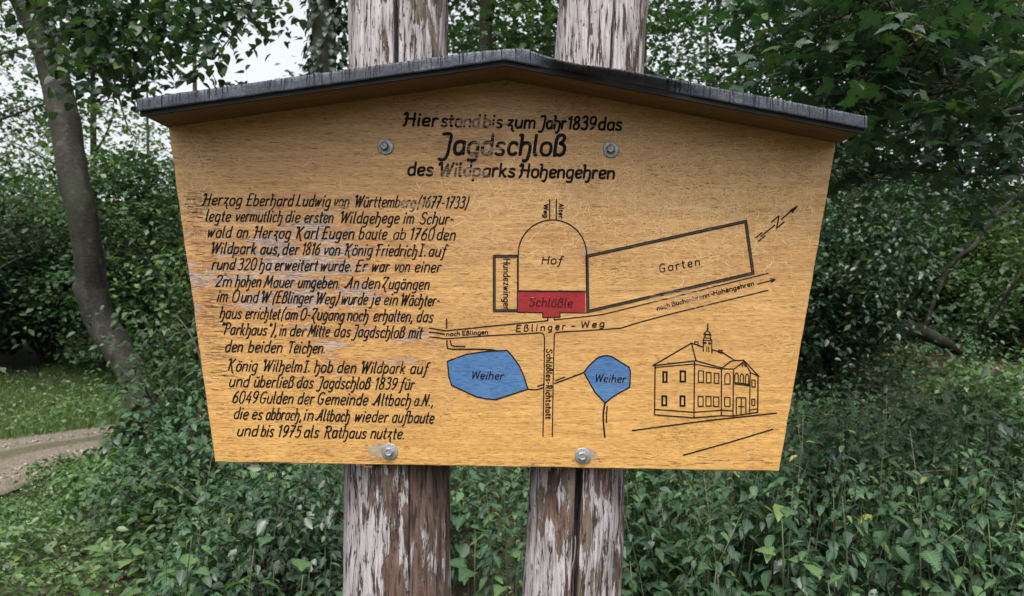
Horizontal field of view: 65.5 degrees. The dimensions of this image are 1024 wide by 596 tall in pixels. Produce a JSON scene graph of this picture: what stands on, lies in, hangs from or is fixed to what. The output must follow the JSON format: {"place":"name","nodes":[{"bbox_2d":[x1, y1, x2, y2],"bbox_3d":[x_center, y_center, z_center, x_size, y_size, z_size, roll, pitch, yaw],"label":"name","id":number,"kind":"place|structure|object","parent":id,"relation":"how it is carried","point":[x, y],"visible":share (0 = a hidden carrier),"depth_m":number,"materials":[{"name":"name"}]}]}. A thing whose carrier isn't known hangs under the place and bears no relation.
{"place":"outdoors","nodes":[
{"label":"outdoors","id":0,"kind":"place"},
{"bbox_2d":[0,344,202,439],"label":"grass","id":1,"kind":"structure","parent":0,"point":[26,429],"depth_m":10.88,"materials":[{"name":"green plant"}]},
{"bbox_2d":[0,412,206,503],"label":"path","id":2,"kind":"structure","parent":0,"point":[45,450],"depth_m":7.78,"materials":[{"name":"beige gravel"}]},
{"bbox_2d":[0,186,1023,595],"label":"ground","id":3,"kind":"structure","parent":0,"point":[24,360],"depth_m":7.22,"materials":[{"name":"green plant"}]},
{"bbox_2d":[0,216,74,358],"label":"shrub","id":4,"kind":"object","parent":3,"relation":"on","point":[3,331],"visible":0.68,"depth_m":13.85,"materials":[{"name":"green plant"}]},
{"bbox_2d":[0,452,115,528],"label":"grass","id":5,"kind":"structure","parent":3,"relation":"on","point":[32,494],"depth_m":5.96,"materials":[{"name":"green plant"}]},
{"bbox_2d":[0,3,125,227],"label":"broadleaf tree","id":6,"kind":"object","parent":3,"relation":"on","point":[11,106],"visible":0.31,"depth_m":17.98,"materials":[{"name":"green plant"}]},
{"bbox_2d":[0,147,163,353],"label":"shrub","id":7,"kind":"object","parent":3,"relation":"on","point":[17,217],"visible":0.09,"depth_m":15.69,"materials":[{"name":"green plant"}]},
{"bbox_2d":[0,4,172,300],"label":"broadleaf tree","id":8,"kind":"object","parent":3,"relation":"on","point":[50,200],"visible":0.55,"depth_m":13.92,"materials":[{"name":"green plant"}]},
{"bbox_2d":[0,207,176,364],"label":"shrub","id":9,"kind":"object","parent":3,"relation":"on","point":[44,347],"visible":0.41,"depth_m":14.48,"materials":[{"name":"green plant"}]},
{"bbox_2d":[0,6,187,283],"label":"broadleaf tree","id":10,"kind":"object","parent":3,"relation":"on","point":[91,120],"visible":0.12,"depth_m":20.47,"materials":[{"name":"green plant"}]},
{"bbox_2d":[0,190,189,362],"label":"shrub","id":11,"kind":"object","parent":3,"relation":"on","point":[129,276],"visible":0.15,"depth_m":14.71,"materials":[{"name":"green plant"}]},
{"bbox_2d":[0,64,197,384],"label":"hedge","id":12,"kind":"object","parent":3,"relation":"on","point":[149,198],"visible":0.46,"depth_m":12.82,"materials":[{"name":"green plant"}]},
{"bbox_2d":[0,409,218,595],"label":"herbs","id":13,"kind":"object","parent":3,"relation":"on","point":[28,531],"visible":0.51,"depth_m":4.29,"materials":[{"name":"green plant"}]},
{"bbox_2d":[84,544,141,595],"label":"broad leafed plant","id":14,"kind":"object","parent":3,"relation":"on","point":[113,576],"visible":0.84,"depth_m":3.29,"materials":[{"name":"green plant"}]},
{"bbox_2d":[95,405,161,485],"bbox_3d":[-2.976,1.192,6.254,0.518,0.714,0.468,0,0,-31],"label":"sapling","id":15,"kind":"object","parent":3,"relation":"on","point":[105,448],"visible":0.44,"depth_m":6.18,"materials":[{"name":"green plant"}]},
{"bbox_2d":[68,183,199,378],"bbox_3d":[-4.616,-0.189,12.767,4.530,3.443,4.382,0,0,0],"label":"shrub","id":16,"kind":"object","parent":3,"relation":"on","point":[187,294],"visible":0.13,"depth_m":12.33,"materials":[{"name":"green plant"}]},
{"bbox_2d":[48,291,221,471],"bbox_3d":[-2.423,0.735,6.387,2.054,1.655,2.047,0,0,0],"label":"shrub","id":17,"kind":"object","parent":3,"relation":"on","point":[177,380],"visible":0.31,"depth_m":6.04,"materials":[{"name":"green plant"}]},
{"bbox_2d":[103,193,187,334],"bbox_3d":[-6.386,-1.739,19.896,8.401,6.651,7.699,0,0,-18],"label":"broadleaf tree","id":18,"kind":"object","parent":3,"relation":"on","point":[162,255],"visible":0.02,"depth_m":19.90,"materials":[{"name":"green plant"}]},
{"bbox_2d":[117,270,197,360],"bbox_3d":[-3.973,0.137,13.945,4.914,2.823,4.984,0,0,0],"label":"shrub","id":19,"kind":"object","parent":3,"relation":"on","point":[166,295],"depth_m":13.04,"materials":[{"name":"green plant"}]},
{"bbox_2d":[0,0,318,430],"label":"leaning tree","id":20,"kind":"object","parent":3,"relation":"on","point":[92,31],"visible":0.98,"depth_m":6.25,"materials":[{"name":"grey plant"}]},
{"bbox_2d":[64,372,266,554],"bbox_3d":[-1.987,0.983,4.600,1.112,1.086,1.159,0,0,0],"label":"shrub","id":21,"kind":"object","parent":3,"relation":"on","point":[182,432],"visible":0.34,"depth_m":4.56,"materials":[{"name":"green plant"}]},
{"bbox_2d":[167,316,206,399],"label":"bramble shoot","id":22,"kind":"object","parent":21,"relation":"attached to","point":[188,331],"visible":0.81,"depth_m":5.11,"materials":[{"name":"green plant"}]},
{"bbox_2d":[50,416,302,566],"bbox_3d":[-1.699,1.095,4.258,1.231,0.869,1.082,0,0,7],"label":"bush","id":23,"kind":"object","parent":3,"relation":"on","point":[133,483],"visible":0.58,"depth_m":4.20,"materials":[{"name":"green plant"}]},
{"bbox_2d":[154,534,209,595],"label":"broad leafed plant","id":24,"kind":"object","parent":3,"relation":"on","point":[187,560],"visible":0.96,"depth_m":3.00,"materials":[{"name":"green plant"}]},
{"bbox_2d":[223,547,251,595],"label":"nettle plant","id":25,"kind":"object","parent":3,"relation":"on","point":[238,588],"visible":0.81,"depth_m":2.97,"materials":[{"name":"green plant"}]},
{"bbox_2d":[155,462,343,595],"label":"bush","id":26,"kind":"object","parent":3,"relation":"on","point":[282,540],"visible":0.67,"depth_m":3.27,"materials":[{"name":"green plant"}]},
{"bbox_2d":[223,536,279,595],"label":"broad leafed plant","id":27,"kind":"object","parent":3,"relation":"on","point":[261,541],"visible":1,"depth_m":2.80,"materials":[{"name":"green plant"}]},
{"bbox_2d":[291,558,310,595],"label":"broad leafed plant","id":28,"kind":"object","parent":3,"relation":"on","point":[301,565],"visible":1,"depth_m":2.66,"materials":[{"name":"green plant"}]},
{"bbox_2d":[295,570,322,595],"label":"nettle plant","id":29,"kind":"object","parent":3,"relation":"on","point":[310,585],"visible":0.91,"depth_m":2.72,"materials":[{"name":"green plant"}]},
{"bbox_2d":[299,492,328,595],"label":"nettle plant","id":30,"kind":"object","parent":3,"relation":"on","point":[315,537],"visible":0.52,"depth_m":3.32,"materials":[{"name":"green plant"}]},
{"bbox_2d":[118,438,529,595],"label":"nettle bed","id":31,"kind":"object","parent":3,"relation":"on","point":[475,483],"visible":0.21,"depth_m":3.79,"materials":[{"name":"green plant"}]},
{"bbox_2d":[299,0,348,74],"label":"ivy tree","id":32,"kind":"object","parent":3,"relation":"on","point":[325,16],"visible":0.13,"depth_m":8.06,"materials":[{"name":"green plant"}]},
{"bbox_2d":[312,507,340,595],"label":"nettle plant","id":33,"kind":"object","parent":3,"relation":"on","point":[322,561],"visible":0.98,"depth_m":3.00,"materials":[{"name":"green plant"}]},
{"bbox_2d":[316,509,343,595],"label":"nettle plant","id":34,"kind":"object","parent":3,"relation":"on","point":[329,571],"visible":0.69,"depth_m":3.19,"materials":[{"name":"green plant"}]},
{"bbox_2d":[275,0,533,78],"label":"broadleaf tree","id":35,"kind":"object","parent":3,"relation":"on","point":[471,17],"depth_m":15.35,"materials":[{"name":"green plant"}]},
{"bbox_2d":[451,531,504,595],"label":"broad leafed plant","id":36,"kind":"object","parent":3,"relation":"on","point":[460,564],"visible":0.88,"depth_m":2.94,"materials":[{"name":"green plant"}]},
{"bbox_2d":[474,489,504,595],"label":"nettle plant","id":37,"kind":"object","parent":3,"relation":"on","point":[486,569],"visible":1,"depth_m":2.86,"materials":[{"name":"green plant"}]},
{"bbox_2d":[482,491,512,595],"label":"nettle plant","id":38,"kind":"object","parent":3,"relation":"on","point":[495,551],"visible":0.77,"depth_m":3.27,"materials":[{"name":"green plant"}]},
{"bbox_2d":[448,0,552,54],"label":"broadleaf tree","id":39,"kind":"object","parent":3,"relation":"on","point":[470,26],"visible":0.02,"depth_m":24.53,"materials":[{"name":"green plant"}]},
{"bbox_2d":[476,478,526,595],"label":"broad leafed plant","id":40,"kind":"object","parent":3,"relation":"on","point":[499,589],"visible":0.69,"depth_m":3.26,"materials":[{"name":"green plant"}]},
{"bbox_2d":[448,0,554,52],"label":"broadleaf tree","id":41,"kind":"object","parent":3,"relation":"on","point":[471,38],"visible":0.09,"depth_m":31.91,"materials":[{"name":"green plant"}]},
{"bbox_2d":[137,0,866,595],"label":"information board","id":42,"kind":"object","parent":3,"relation":"on","point":[575,274],"visible":1,"depth_m":1.59,"materials":[{"name":"brown wood"}]},
{"bbox_2d":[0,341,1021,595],"bbox_3d":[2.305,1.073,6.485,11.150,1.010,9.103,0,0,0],"label":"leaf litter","id":43,"kind":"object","parent":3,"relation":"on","point":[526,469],"visible":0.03,"depth_m":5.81,"materials":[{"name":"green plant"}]},
{"bbox_2d":[0,12,1023,330],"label":"distant woodland","id":44,"kind":"object","parent":3,"relation":"on","point":[42,218],"visible":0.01,"depth_m":26.60,"materials":[{"name":"green plant"}]},
{"bbox_2d":[503,510,526,595],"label":"nettle plant","id":45,"kind":"object","parent":3,"relation":"on","point":[521,562],"visible":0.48,"depth_m":3.03,"materials":[{"name":"green plant"}]},
{"bbox_2d":[507,468,528,594],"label":"nettle plant","id":46,"kind":"object","parent":3,"relation":"on","point":[515,484],"visible":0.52,"depth_m":3.95,"materials":[{"name":"green plant"}]},
{"bbox_2d":[512,487,528,595],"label":"nettle plant","id":47,"kind":"object","parent":3,"relation":"on","point":[519,592],"visible":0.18,"depth_m":3.46,"materials":[{"name":"green plant"}]},
{"bbox_2d":[341,0,711,80],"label":"broadleaf tree","id":48,"kind":"object","parent":3,"relation":"on","point":[487,37],"visible":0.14,"depth_m":10.30,"materials":[{"name":"green plant"}]},
{"bbox_2d":[499,0,699,75],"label":"broadleaf tree","id":49,"kind":"object","parent":3,"relation":"on","point":[655,51],"visible":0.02,"depth_m":22.58,"materials":[{"name":"green plant"}]},
{"bbox_2d":[448,0,758,85],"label":"broadleaf tree","id":50,"kind":"object","parent":3,"relation":"on","point":[660,29],"visible":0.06,"depth_m":13.70,"materials":[{"name":"green plant"}]},
{"bbox_2d":[621,560,636,595],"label":"broad leafed plant","id":51,"kind":"object","parent":3,"relation":"on","point":[626,592],"visible":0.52,"depth_m":2.60,"materials":[{"name":"green plant"}]},
{"bbox_2d":[622,473,636,595],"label":"nettle plant","id":52,"kind":"object","parent":3,"relation":"on","point":[625,545],"visible":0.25,"depth_m":3.38,"materials":[{"name":"green plant"}]},
{"bbox_2d":[623,512,666,595],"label":"nettle plant","id":53,"kind":"object","parent":3,"relation":"on","point":[646,572],"visible":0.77,"depth_m":2.91,"materials":[{"name":"green plant"}]},
{"bbox_2d":[626,482,671,595],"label":"nettle plant","id":54,"kind":"object","parent":3,"relation":"on","point":[645,566],"visible":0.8,"depth_m":3.34,"materials":[{"name":"green plant"}]},
{"bbox_2d":[535,0,766,85],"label":"broadleaf tree","id":55,"kind":"object","parent":3,"relation":"on","point":[692,8],"visible":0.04,"depth_m":15.18,"materials":[{"name":"green plant"}]},
{"bbox_2d":[667,553,702,595],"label":"nettle plant","id":56,"kind":"object","parent":3,"relation":"on","point":[682,577],"visible":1,"depth_m":2.51,"materials":[{"name":"green plant"}]},
{"bbox_2d":[677,537,710,595],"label":"nettle plant","id":57,"kind":"object","parent":3,"relation":"on","point":[691,580],"visible":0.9,"depth_m":2.75,"materials":[{"name":"green plant"}]},
{"bbox_2d":[683,470,711,595],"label":"nettle plant","id":58,"kind":"object","parent":3,"relation":"on","point":[698,506],"visible":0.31,"depth_m":3.49,"materials":[{"name":"green plant"}]},
{"bbox_2d":[682,470,720,591],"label":"nettle plant","id":59,"kind":"object","parent":3,"relation":"on","point":[706,535],"visible":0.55,"depth_m":3.13,"materials":[{"name":"green plant"}]},
{"bbox_2d":[649,0,763,90],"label":"broadleaf tree","id":60,"kind":"object","parent":3,"relation":"on","point":[700,54],"visible":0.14,"depth_m":29.94,"materials":[{"name":"green plant"}]},
{"bbox_2d":[692,514,720,595],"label":"nettle plant","id":61,"kind":"object","parent":3,"relation":"on","point":[703,559],"visible":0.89,"depth_m":2.96,"materials":[{"name":"green plant"}]},
{"bbox_2d":[622,469,826,595],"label":"bush","id":62,"kind":"object","parent":3,"relation":"on","point":[670,546],"visible":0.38,"depth_m":3.42,"materials":[{"name":"green plant"}]},
{"bbox_2d":[527,310,1023,595],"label":"nettle bed","id":63,"kind":"object","parent":3,"relation":"on","point":[895,556],"visible":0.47,"depth_m":3.56,"materials":[{"name":"green plant"}]},
{"bbox_2d":[750,507,817,595],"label":"broad leafed plant","id":64,"kind":"object","parent":3,"relation":"on","point":[772,550],"visible":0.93,"depth_m":2.80,"materials":[{"name":"green plant"}]},
{"bbox_2d":[773,488,802,595],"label":"nettle plant","id":65,"kind":"object","parent":3,"relation":"on","point":[793,579],"visible":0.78,"depth_m":3.00,"materials":[{"name":"green plant"}]},
{"bbox_2d":[784,540,826,595],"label":"nettle plant","id":66,"kind":"object","parent":3,"relation":"on","point":[804,579],"visible":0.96,"depth_m":2.68,"materials":[{"name":"green plant"}]},
{"bbox_2d":[663,8,950,217],"bbox_3d":[4.229,-5.446,13.985,5.170,12.150,5.859,0,0,-39],"label":"young tree","id":67,"kind":"object","parent":3,"relation":"on","point":[716,83],"visible":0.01,"depth_m":13.40,"materials":[{"name":"green plant"}]},
{"bbox_2d":[799,477,826,574],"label":"nettle plant","id":68,"kind":"object","parent":3,"relation":"on","point":[809,519],"visible":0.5,"depth_m":3.54,"materials":[{"name":"green plant"}]},
{"bbox_2d":[803,563,829,595],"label":"broad leafed plant","id":69,"kind":"object","parent":3,"relation":"on","point":[818,572],"visible":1,"depth_m":2.52,"materials":[{"name":"green plant"}]},
{"bbox_2d":[816,487,851,595],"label":"nettle plant","id":70,"kind":"object","parent":3,"relation":"on","point":[830,556],"visible":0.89,"depth_m":2.93,"materials":[{"name":"green plant"}]},
{"bbox_2d":[645,0,1023,307],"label":"broadleaf tree","id":71,"kind":"object","parent":3,"relation":"on","point":[740,20],"visible":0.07,"depth_m":10.68,"materials":[{"name":"green plant"}]},
{"bbox_2d":[647,0,1023,247],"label":"maple tree","id":72,"kind":"object","parent":3,"relation":"on","point":[873,38],"visible":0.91,"depth_m":3.57,"materials":[{"name":"green plant"}]},
{"bbox_2d":[820,464,850,595],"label":"nettle plant","id":73,"kind":"object","parent":3,"relation":"on","point":[828,518],"visible":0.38,"depth_m":3.28,"materials":[{"name":"green plant"}]},
{"bbox_2d":[821,482,859,573],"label":"nettle plant","id":74,"kind":"object","parent":3,"relation":"on","point":[849,527],"visible":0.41,"depth_m":3.16,"materials":[{"name":"green plant"}]},
{"bbox_2d":[829,497,868,595],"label":"nettle plant","id":75,"kind":"object","parent":3,"relation":"on","point":[852,571],"visible":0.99,"depth_m":2.53,"materials":[{"name":"green plant"}]},
{"bbox_2d":[753,522,962,595],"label":"bush","id":76,"kind":"object","parent":3,"relation":"on","point":[871,582],"visible":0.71,"depth_m":3.01,"materials":[{"name":"green plant"}]},
{"bbox_2d":[809,208,911,313],"bbox_3d":[2.188,-0.218,8.626,2.749,2.156,3.813,0,0,-23],"label":"shrub","id":77,"kind":"object","parent":3,"relation":"on","point":[819,288],"depth_m":7.24,"materials":[{"name":"green plant"}]},
{"bbox_2d":[721,8,999,208],"bbox_3d":[8.504,-6.742,20.273,7.314,14.151,8.085,0,0,0],"label":"broadleaf tree","id":78,"kind":"object","parent":3,"relation":"on","point":[893,131],"visible":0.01,"depth_m":19.01,"materials":[{"name":"green plant"}]},
{"bbox_2d":[702,0,1023,329],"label":"broadleaf tree","id":79,"kind":"object","parent":3,"relation":"on","point":[931,98],"visible":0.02,"depth_m":13.45,"materials":[{"name":"green plant"}]},
{"bbox_2d":[846,471,886,590],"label":"nettle plant","id":80,"kind":"object","parent":3,"relation":"on","point":[872,523],"visible":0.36,"depth_m":3.40,"materials":[{"name":"green plant"}]},
{"bbox_2d":[771,81,970,356],"bbox_3d":[3.412,-0.830,9.547,3.593,3.175,4.190,0,0,0],"label":"shrub","id":81,"kind":"object","parent":3,"relation":"on","point":[839,168],"visible":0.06,"depth_m":8.99,"materials":[{"name":"green plant"}]},
{"bbox_2d":[984,269,1023,322],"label":"dead branch","id":82,"kind":"object","parent":81,"relation":"attached to","point":[1011,287],"visible":1,"depth_m":7.71,"materials":[{"name":"brown wood"}]},
{"bbox_2d":[799,319,971,359],"bbox_3d":[3.720,0.423,7.932,2.068,0.427,0.192,0,0,-15],"label":"fallen log","id":83,"kind":"object","parent":3,"relation":"on","point":[928,335],"visible":0.33,"depth_m":8.03,"materials":[{"name":"brown wood"}]},
{"bbox_2d":[796,154,1014,403],"bbox_3d":[3.054,-0.150,7.476,2.693,2.342,2.582,0,0,0],"label":"shrub","id":84,"kind":"object","parent":3,"relation":"on","point":[847,332],"visible":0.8,"depth_m":7.09,"materials":[{"name":"green plant"}]},
{"bbox_2d":[890,502,944,595],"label":"broad leafed plant","id":85,"kind":"object","parent":3,"relation":"on","point":[932,557],"visible":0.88,"depth_m":2.85,"materials":[{"name":"green plant"}]},
{"bbox_2d":[901,507,935,595],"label":"nettle plant","id":86,"kind":"object","parent":3,"relation":"on","point":[908,569],"visible":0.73,"depth_m":2.98,"materials":[{"name":"green plant"}]},
{"bbox_2d":[901,483,941,586],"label":"nettle plant","id":87,"kind":"object","parent":3,"relation":"on","point":[934,489],"visible":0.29,"depth_m":3.45,"materials":[{"name":"green plant"}]},
{"bbox_2d":[826,416,1023,490],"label":"bush","id":88,"kind":"object","parent":3,"relation":"on","point":[886,448],"visible":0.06,"depth_m":5.11,"materials":[{"name":"green plant"}]},
{"bbox_2d":[833,0,1023,247],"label":"broadleaf tree","id":89,"kind":"object","parent":3,"relation":"on","point":[992,191],"visible":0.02,"depth_m":12.63,"materials":[{"name":"green plant"}]},
{"bbox_2d":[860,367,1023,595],"bbox_3d":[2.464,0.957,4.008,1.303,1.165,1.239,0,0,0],"label":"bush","id":90,"kind":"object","parent":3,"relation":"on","point":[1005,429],"visible":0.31,"depth_m":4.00,"materials":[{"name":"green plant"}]},
{"bbox_2d":[918,496,965,590],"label":"nettle plant","id":91,"kind":"object","parent":3,"relation":"on","point":[938,519],"visible":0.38,"depth_m":3.20,"materials":[{"name":"green plant"}]},
{"bbox_2d":[916,500,968,595],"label":"nettle plant","id":92,"kind":"object","parent":3,"relation":"on","point":[939,547],"visible":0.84,"depth_m":2.96,"materials":[{"name":"green plant"}]},
{"bbox_2d":[878,198,1023,339],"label":"shrub","id":93,"kind":"object","parent":3,"relation":"on","point":[953,286],"visible":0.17,"depth_m":10.74,"materials":[{"name":"green plant"}]},
{"bbox_2d":[882,356,1023,427],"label":"bush","id":94,"kind":"object","parent":3,"relation":"on","point":[1011,381],"visible":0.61,"depth_m":6.61,"materials":[{"name":"green plant"}]},
{"bbox_2d":[895,201,1023,322],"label":"shrub","id":95,"kind":"object","parent":3,"relation":"on","point":[1012,226],"visible":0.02,"depth_m":13.93,"materials":[{"name":"green plant"}]},
{"bbox_2d":[906,187,1023,341],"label":"shrub","id":96,"kind":"object","parent":3,"relation":"on","point":[998,250],"visible":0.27,"depth_m":10.48,"materials":[{"name":"green plant"}]},
{"bbox_2d":[914,255,1023,363],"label":"shrub","id":97,"kind":"object","parent":3,"relation":"on","point":[1001,320],"visible":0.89,"depth_m":9.09,"materials":[{"name":"green plant"}]},
{"bbox_2d":[922,169,1023,341],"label":"dead sapling","id":98,"kind":"object","parent":3,"relation":"on","point":[971,248],"visible":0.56,"depth_m":8.25,"materials":[{"name":"brown wood"}]},
{"bbox_2d":[963,469,1007,581],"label":"nettle plant","id":99,"kind":"object","parent":3,"relation":"on","point":[970,533],"visible":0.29,"depth_m":3.38,"materials":[{"name":"green plant"}]},
{"bbox_2d":[970,511,1023,592],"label":"broad leafed plant","id":100,"kind":"object","parent":3,"relation":"on","point":[996,515],"visible":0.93,"depth_m":2.76,"materials":[{"name":"green plant"}]},
{"bbox_2d":[978,512,1023,595],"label":"nettle plant","id":101,"kind":"object","parent":3,"relation":"on","point":[989,582],"visible":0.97,"depth_m":2.69,"materials":[{"name":"green plant"}]},
{"bbox_2d":[1000,480,1023,594],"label":"nettle plant","id":102,"kind":"object","parent":3,"relation":"on","point":[1021,538],"visible":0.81,"depth_m":3.13,"materials":[{"name":"green plant"}]},
{"bbox_2d":[1003,535,1023,595],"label":"nettle plant","id":103,"kind":"object","parent":3,"relation":"on","point":[1012,581],"visible":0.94,"depth_m":2.79,"materials":[{"name":"green plant"}]},
{"bbox_2d":[0,0,1023,201],"label":"sky","id":104,"kind":"structure","parent":0,"point":[259,69],"materials":[{"name":"white"}]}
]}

